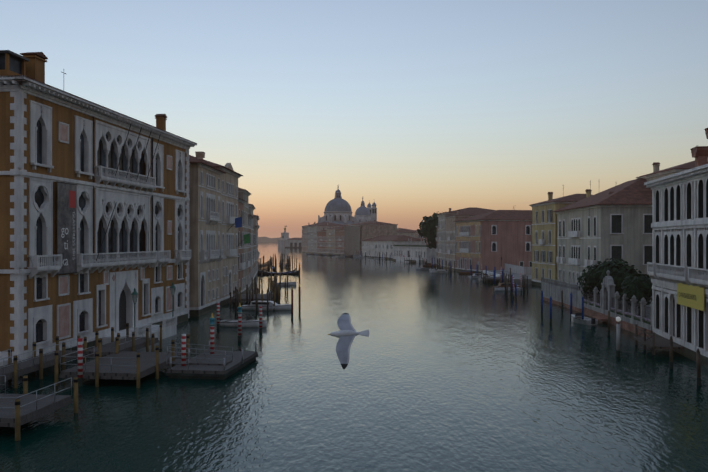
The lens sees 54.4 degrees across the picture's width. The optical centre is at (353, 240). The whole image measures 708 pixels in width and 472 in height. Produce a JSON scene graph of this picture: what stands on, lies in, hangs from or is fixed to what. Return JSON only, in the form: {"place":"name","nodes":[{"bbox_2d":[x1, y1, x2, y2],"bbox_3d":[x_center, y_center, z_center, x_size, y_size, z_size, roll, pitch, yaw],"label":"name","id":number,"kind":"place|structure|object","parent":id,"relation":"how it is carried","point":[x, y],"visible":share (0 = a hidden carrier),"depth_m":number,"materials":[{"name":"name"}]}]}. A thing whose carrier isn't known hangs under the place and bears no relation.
{"place":"outdoors","nodes":[
{"label":"outdoors","id":0,"kind":"place"},
{"bbox_2d":[258,237,289,241],"bbox_3d":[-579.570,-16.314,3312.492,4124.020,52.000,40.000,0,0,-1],"label":"shore","id":1,"kind":"structure","parent":0,"point":[264,239],"depth_m":3294.60,"materials":[{"name":"grey"}]},
{"bbox_2d":[327,313,369,368],"bbox_3d":[-0.189,1.987,13.697,0.703,0.983,0.894,0,0,-35],"label":"seagull","id":2,"kind":"object","parent":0,"point":[347,333],"visible":1,"depth_m":13.52,"materials":[{"name":"grey"}]},
{"bbox_2d":[0,242,707,471],"bbox_3d":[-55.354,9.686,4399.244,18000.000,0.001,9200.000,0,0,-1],"label":"water","id":3,"kind":"structure","parent":0,"point":[453,371],"depth_m":42.92,"materials":[{"name":"teal liquid"}]},
{"bbox_2d":[78,338,82,385],"bbox_3d":[-18.201,8.861,45.766,0.347,4.650,0.330,0,0,-1],"label":"mooring pole","id":4,"kind":"object","parent":3,"relation":"in","point":[80,361],"visible":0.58,"depth_m":45.62,"materials":[{"name":"red wood"}]},
{"bbox_2d":[0,283,257,440],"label":"franchetti jetties","id":5,"kind":"object","parent":3,"relation":"on","point":[116,356],"visible":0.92,"depth_m":48.25,"materials":[{"name":"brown wood"}]},
{"bbox_2d":[181,334,185,365],"bbox_3d":[-12.301,8.986,49.741,0.347,4.400,0.330,0,0,-1],"label":"mooring pole","id":6,"kind":"object","parent":3,"relation":"in","point":[183,353],"visible":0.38,"depth_m":49.61,"materials":[{"name":"red wood"}]},
{"bbox_2d":[209,313,214,353],"bbox_3d":[-11.317,8.476,54.954,0.483,5.420,0.483,0,0,-1],"label":"mooring pole","id":7,"kind":"object","parent":3,"relation":"in","point":[212,323],"visible":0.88,"depth_m":54.82,"materials":[{"name":"red wood"}]},
{"bbox_2d":[217,302,219,328],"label":"mooring pole","id":8,"kind":"object","parent":3,"relation":"in","point":[218,315],"visible":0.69,"depth_m":75.26,"materials":[{"name":"red wood"}]},
{"bbox_2d":[223,198,246,294],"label":"house","id":9,"kind":"structure","parent":3,"relation":"in","point":[241,263],"depth_m":116.34,"materials":[{"name":"beige stone"}]},
{"bbox_2d":[235,287,236,312],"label":"pile","id":10,"kind":"object","parent":3,"relation":"in","point":[235,300],"visible":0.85,"depth_m":91.79,"materials":[{"name":"brown wood"}]},
{"bbox_2d":[237,290,238,311],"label":"pile","id":11,"kind":"object","parent":3,"relation":"in","point":[237,299],"visible":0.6,"depth_m":93.42,"materials":[{"name":"brown wood"}]},
{"bbox_2d":[237,303,241,340],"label":"mooring pole","id":12,"kind":"object","parent":3,"relation":"on","point":[239,308],"visible":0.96,"depth_m":65.93,"materials":[{"name":"red wood"}]},
{"bbox_2d":[239,288,240,303],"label":"pile","id":13,"kind":"object","parent":3,"relation":"in","point":[240,295],"visible":0.69,"depth_m":97.92,"materials":[{"name":"brown wood"}]},
{"bbox_2d":[220,316,266,326],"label":"boat","id":14,"kind":"object","parent":3,"relation":"on","point":[248,322],"visible":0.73,"depth_m":76.72,"materials":[{"name":"grey"}]},
{"bbox_2d":[238,187,250,293],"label":"house","id":15,"kind":"structure","parent":3,"relation":"in","point":[244,194],"depth_m":124.34,"materials":[{"name":"beige paint"}]},
{"bbox_2d":[246,284,247,304],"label":"pile","id":16,"kind":"object","parent":3,"relation":"in","point":[247,294],"visible":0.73,"depth_m":103.34,"materials":[{"name":"brown wood"}]},
{"bbox_2d":[248,214,252,289],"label":"house","id":17,"kind":"structure","parent":3,"relation":"in","point":[250,218],"depth_m":135.17,"materials":[{"name":"beige stone"}]},
{"bbox_2d":[230,262,273,304],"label":"stage","id":18,"kind":"object","parent":3,"relation":"in","point":[271,295],"visible":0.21,"depth_m":106.36,"materials":[{"name":"black wood"}]},
{"bbox_2d":[249,204,255,285],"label":"house","id":19,"kind":"structure","parent":3,"relation":"in","point":[251,207],"depth_m":146.06,"materials":[{"name":"beige paint"}]},
{"bbox_2d":[253,225,257,277],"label":"house","id":20,"kind":"structure","parent":3,"relation":"in","point":[254,249],"depth_m":164.94,"materials":[{"name":"beige stone"}]},
{"bbox_2d":[253,215,258,276],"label":"house","id":21,"kind":"structure","parent":3,"relation":"in","point":[255,219],"depth_m":184.87,"materials":[{"name":"beige stone"}]},
{"bbox_2d":[255,284,257,310],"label":"pile","id":22,"kind":"object","parent":3,"relation":"in","point":[256,298],"visible":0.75,"depth_m":93.64,"materials":[{"name":"brown wood"}]},
{"bbox_2d":[259,306,261,332],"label":"mooring pole","id":23,"kind":"object","parent":3,"relation":"in","point":[260,319],"visible":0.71,"depth_m":71.75,"materials":[{"name":"red wood"}]},
{"bbox_2d":[241,301,290,309],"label":"boat","id":24,"kind":"object","parent":3,"relation":"on","point":[252,305],"visible":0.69,"depth_m":95.18,"materials":[{"name":"grey"}]},
{"bbox_2d":[267,289,268,311],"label":"pile","id":25,"kind":"object","parent":3,"relation":"in","point":[267,301],"visible":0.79,"depth_m":93.00,"materials":[{"name":"brown wood"}]},
{"bbox_2d":[258,268,295,273],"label":"gondola","id":26,"kind":"object","parent":3,"relation":"on","point":[259,271],"visible":0.44,"depth_m":198.72,"materials":[{"name":"black wood"}]},
{"bbox_2d":[261,268,300,273],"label":"gondola","id":27,"kind":"object","parent":3,"relation":"on","point":[294,272],"visible":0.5,"depth_m":194.99,"materials":[{"name":"black wood"}]},
{"bbox_2d":[277,282,295,285],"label":"boat","id":28,"kind":"object","parent":3,"relation":"on","point":[289,283],"visible":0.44,"depth_m":146.96,"materials":[{"name":"grey"}]},
{"bbox_2d":[277,226,301,247],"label":"building","id":29,"kind":"structure","parent":3,"relation":"on","point":[285,241],"depth_m":877.20,"materials":[{"name":"grey stone"}]},
{"bbox_2d":[291,287,292,317],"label":"mooring pole","id":30,"kind":"object","parent":3,"relation":"in","point":[292,302],"visible":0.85,"depth_m":85.21,"materials":[{"name":"brown wood"}]},
{"bbox_2d":[299,283,300,314],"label":"mooring pole","id":31,"kind":"object","parent":3,"relation":"in","point":[299,299],"visible":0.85,"depth_m":89.16,"materials":[{"name":"brown wood"}]},
{"bbox_2d":[316,228,325,253],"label":"salute row","id":32,"kind":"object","parent":3,"relation":"on","point":[321,242],"visible":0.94,"depth_m":487.48,"materials":[{"name":"beige stone"}]},
{"bbox_2d":[301,222,343,252],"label":"building","id":33,"kind":"structure","parent":3,"relation":"in","point":[305,238],"depth_m":538.16,"materials":[{"name":"beige stone"}]},
{"bbox_2d":[307,222,342,253],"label":"salute row","id":34,"kind":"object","parent":3,"relation":"on","point":[312,238],"visible":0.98,"depth_m":505.79,"materials":[{"name":"beige stone"}]},
{"bbox_2d":[326,225,344,254],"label":"salute row","id":35,"kind":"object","parent":3,"relation":"on","point":[330,240],"visible":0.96,"depth_m":465.85,"materials":[{"name":"beige stone"}]},
{"bbox_2d":[318,186,357,224],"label":"dome","id":36,"kind":"structure","parent":3,"relation":"on","point":[338,209],"depth_m":590.72,"materials":[{"name":"stone"}]},
{"bbox_2d":[335,227,343,254],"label":"salute row","id":37,"kind":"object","parent":3,"relation":"on","point":[339,241],"visible":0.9,"depth_m":448.38,"materials":[{"name":"beige stone"}]},
{"bbox_2d":[354,197,376,222],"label":"dome","id":38,"kind":"structure","parent":3,"relation":"on","point":[365,214],"depth_m":636.36,"materials":[{"name":"stone"}]},
{"bbox_2d":[344,220,397,255],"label":"salute row","id":39,"kind":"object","parent":3,"relation":"on","point":[355,234],"visible":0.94,"depth_m":408.73,"materials":[{"name":"brown stone"}]},
{"bbox_2d":[361,235,426,258],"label":"white house","id":40,"kind":"structure","parent":3,"relation":"in","point":[373,247],"depth_m":363.39,"materials":[{"name":"stone"}]},
{"bbox_2d":[397,228,416,237],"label":"building","id":41,"kind":"structure","parent":3,"relation":"on","point":[407,232],"depth_m":476.70,"materials":[{"name":"beige stone"}]},
{"bbox_2d":[392,238,436,262],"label":"building","id":42,"kind":"structure","parent":3,"relation":"in","point":[409,252],"depth_m":303.47,"materials":[{"name":"white stone"}]},
{"bbox_2d":[416,266,431,269],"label":"boat","id":43,"kind":"object","parent":3,"relation":"on","point":[423,268],"visible":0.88,"depth_m":224.18,"materials":[{"name":"grey"}]},
{"bbox_2d":[344,253,508,282],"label":"stages","id":44,"kind":"object","parent":3,"relation":"in","point":[487,278],"visible":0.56,"depth_m":160.19,"materials":[{"name":"black"}]},
{"bbox_2d":[435,225,437,265],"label":"building","id":45,"kind":"structure","parent":3,"relation":"on","point":[437,242],"depth_m":256.53,"materials":[{"name":"beige stone"}]},
{"bbox_2d":[430,269,447,272],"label":"boat","id":46,"kind":"object","parent":3,"relation":"on","point":[432,271],"visible":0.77,"depth_m":203.09,"materials":[{"name":"grey"}]},
{"bbox_2d":[438,207,483,268],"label":"building","id":47,"kind":"structure","parent":3,"relation":"on","point":[441,236],"depth_m":239.93,"materials":[{"name":"beige paint"}]},
{"bbox_2d":[459,271,473,273],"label":"boat","id":48,"kind":"object","parent":3,"relation":"on","point":[464,272],"visible":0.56,"depth_m":199.60,"materials":[{"name":"brown"}]},
{"bbox_2d":[444,209,495,270],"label":"building","id":49,"kind":"structure","parent":3,"relation":"on","point":[450,240],"depth_m":221.22,"materials":[{"name":"beige paint"}]},
{"bbox_2d":[469,273,482,277],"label":"boat","id":50,"kind":"object","parent":3,"relation":"on","point":[474,275],"visible":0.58,"depth_m":174.48,"materials":[{"name":"grey"}]},
{"bbox_2d":[493,270,494,285],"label":"pile","id":51,"kind":"object","parent":3,"relation":"in","point":[494,278],"visible":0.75,"depth_m":143.17,"materials":[{"name":"wood"}]},
{"bbox_2d":[483,257,531,283],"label":"campo san vio","id":52,"kind":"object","parent":3,"relation":"on","point":[516,270],"visible":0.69,"depth_m":171.19,"materials":[{"name":"grey stone"}]},
{"bbox_2d":[492,283,522,287],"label":"boat","id":53,"kind":"object","parent":3,"relation":"on","point":[501,285],"visible":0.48,"depth_m":135.94,"materials":[{"name":"grey"}]},
{"bbox_2d":[493,287,522,290],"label":"boat","id":54,"kind":"object","parent":3,"relation":"on","point":[503,289],"visible":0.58,"depth_m":130.57,"materials":[{"name":"grey"}]},
{"bbox_2d":[511,275,512,294],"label":"pile","id":55,"kind":"object","parent":3,"relation":"in","point":[512,286],"visible":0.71,"depth_m":120.85,"materials":[{"name":"wood"}]},
{"bbox_2d":[515,283,516,299],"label":"pile","id":56,"kind":"object","parent":3,"relation":"in","point":[515,291],"visible":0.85,"depth_m":112.31,"materials":[{"name":"wood"}]},
{"bbox_2d":[524,275,525,290],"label":"pile","id":57,"kind":"object","parent":3,"relation":"in","point":[524,282],"visible":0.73,"depth_m":130.94,"materials":[{"name":"brown wood"}]},
{"bbox_2d":[541,291,542,316],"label":"mooring post","id":58,"kind":"object","parent":3,"relation":"in","point":[541,303],"visible":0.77,"depth_m":86.61,"materials":[{"name":"blue wood"}]},
{"bbox_2d":[550,296,551,323],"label":"mooring post","id":59,"kind":"object","parent":3,"relation":"in","point":[550,310],"visible":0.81,"depth_m":79.88,"materials":[{"name":"blue wood"}]},
{"bbox_2d":[530,180,591,285],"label":"yellow house","id":60,"kind":"structure","parent":3,"relation":"in","point":[544,238],"depth_m":141.72,"materials":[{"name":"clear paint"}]},
{"bbox_2d":[561,290,562,308],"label":"pile","id":61,"kind":"object","parent":3,"relation":"in","point":[562,299],"visible":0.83,"depth_m":96.95,"materials":[{"name":"brown wood"}]},
{"bbox_2d":[570,292,571,318],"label":"mooring post","id":62,"kind":"object","parent":3,"relation":"in","point":[570,304],"visible":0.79,"depth_m":84.87,"materials":[{"name":"blue wood"}]},
{"bbox_2d":[582,297,583,319],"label":"mooring post","id":63,"kind":"object","parent":3,"relation":"in","point":[582,308],"visible":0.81,"depth_m":79.83,"materials":[{"name":"blue wood"}]},
{"bbox_2d":[571,313,597,324],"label":"boat","id":64,"kind":"object","parent":3,"relation":"on","point":[576,318],"visible":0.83,"depth_m":79.71,"materials":[{"name":"grey"}]},
{"bbox_2d":[608,311,609,335],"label":"pile","id":65,"kind":"object","parent":3,"relation":"in","point":[608,323],"visible":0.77,"depth_m":69.83,"materials":[{"name":"brown wood"}]},
{"bbox_2d":[616,317,620,356],"bbox_3d":[21.957,8.766,57.177,0.440,4.840,0.418,0,0,-1],"label":"palo lamp","id":66,"kind":"object","parent":3,"relation":"in","point":[618,350],"visible":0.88,"depth_m":57.06,"materials":[{"name":"white wood"}]},
{"bbox_2d":[634,128,707,367],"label":"building","id":67,"kind":"structure","parent":3,"relation":"in","point":[677,265],"depth_m":58.10,"materials":[{"name":"grey stone"}]},
{"bbox_2d":[679,292,696,300],"bbox_3d":[27.011,4.524,55.765,0.004,0.434,4.241,0,0,8],"label":"banner lettering","id":68,"kind":"object","parent":67,"relation":"attached to","point":[688,296],"visible":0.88,"depth_m":55.50,"materials":[{"name":"black"}]},
{"bbox_2d":[669,336,672,368],"bbox_3d":[23.924,9.186,51.899,0.265,4.001,0.272,0,0,-1],"label":"pile","id":69,"kind":"object","parent":3,"relation":"in","point":[671,353],"visible":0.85,"depth_m":51.82,"materials":[{"name":"brown wood"}]},
{"bbox_2d":[696,349,700,385],"bbox_3d":[22.997,9.188,45.889,0.353,4.002,0.252,0,0,-1],"label":"pile","id":70,"kind":"object","parent":3,"relation":"in","point":[698,366],"visible":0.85,"depth_m":45.79,"materials":[{"name":"brown wood"}]},
{"bbox_2d":[0,0,707,237],"label":"sky","id":71,"kind":"structure","parent":0,"point":[415,109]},
{"bbox_2d":[541,277,650,312],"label":"terrace wall","id":72,"kind":"structure","parent":0,"point":[551,288],"depth_m":101.42,"materials":[{"name":"stone"}]},
{"bbox_2d":[582,270,652,336],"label":"garden wall","id":73,"kind":"structure","parent":0,"point":[601,304],"depth_m":78.77,"materials":[{"name":"stone"}]},
{"bbox_2d":[577,258,643,300],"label":"tree","id":74,"kind":"object","parent":73,"relation":"on","point":[596,274],"visible":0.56,"depth_m":85.94,"materials":[{"name":"green plant"}]},
{"bbox_2d":[621,274,651,315],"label":"tree","id":75,"kind":"object","parent":73,"relation":"on","point":[640,287],"visible":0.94,"depth_m":74.68,"materials":[{"name":"green plant"}]},
{"label":"city ground","id":76,"kind":"structure","parent":0,"visible":0},
{"bbox_2d":[0,50,196,360],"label":"building","id":77,"kind":"structure","parent":76,"relation":"on","point":[128,175],"depth_m":59.33,"materials":[{"name":"orange stone"}]},
{"bbox_2d":[56,181,77,274],"bbox_3d":[-23.277,-0.964,55.871,0.080,7.369,3.050,0,0,7],"label":"banner","id":78,"kind":"object","parent":77,"relation":"on","point":[66,200],"visible":0.92,"depth_m":55.89,"materials":[{"name":"black"}]},
{"bbox_2d":[61,228,68,237],"bbox_3d":[-23.304,-0.595,55.488,0.004,0.791,1.084,0,0,7],"label":"banner lettering","id":79,"kind":"object","parent":78,"relation":"attached to","point":[65,232],"visible":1,"depth_m":55.29,"materials":[{"name":"white"}]},
{"bbox_2d":[189,158,225,315],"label":"building","id":80,"kind":"structure","parent":76,"relation":"on","point":[207,253],"depth_m":90.85,"materials":[{"name":"beige paint"}]},
{"bbox_2d":[189,152,250,305],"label":"building","id":81,"kind":"structure","parent":76,"relation":"on","point":[231,221],"depth_m":105.34,"materials":[{"name":"beige stone"}]},
{"bbox_2d":[415,229,428,244],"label":"building","id":82,"kind":"structure","parent":76,"relation":"on","point":[420,237],"depth_m":366.15,"materials":[{"name":"grey stone"}]},
{"bbox_2d":[417,211,443,248],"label":"tree","id":83,"kind":"object","parent":76,"relation":"on","point":[428,228],"visible":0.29,"depth_m":267.14,"materials":[{"name":"green plant"}]},
{"bbox_2d":[453,206,531,272],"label":"building","id":84,"kind":"structure","parent":76,"relation":"on","point":[489,240],"depth_m":197.66,"materials":[{"name":"red paint"}]},
{"bbox_2d":[553,178,651,300],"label":"building","id":85,"kind":"structure","parent":76,"relation":"on","point":[614,222],"depth_m":108.86,"materials":[{"name":"paint"}]},
{"bbox_2d":[636,146,695,180],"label":"roof","id":86,"kind":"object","parent":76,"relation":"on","point":[656,174],"visible":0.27,"depth_m":109.10,"materials":[{"name":"grey tile"}]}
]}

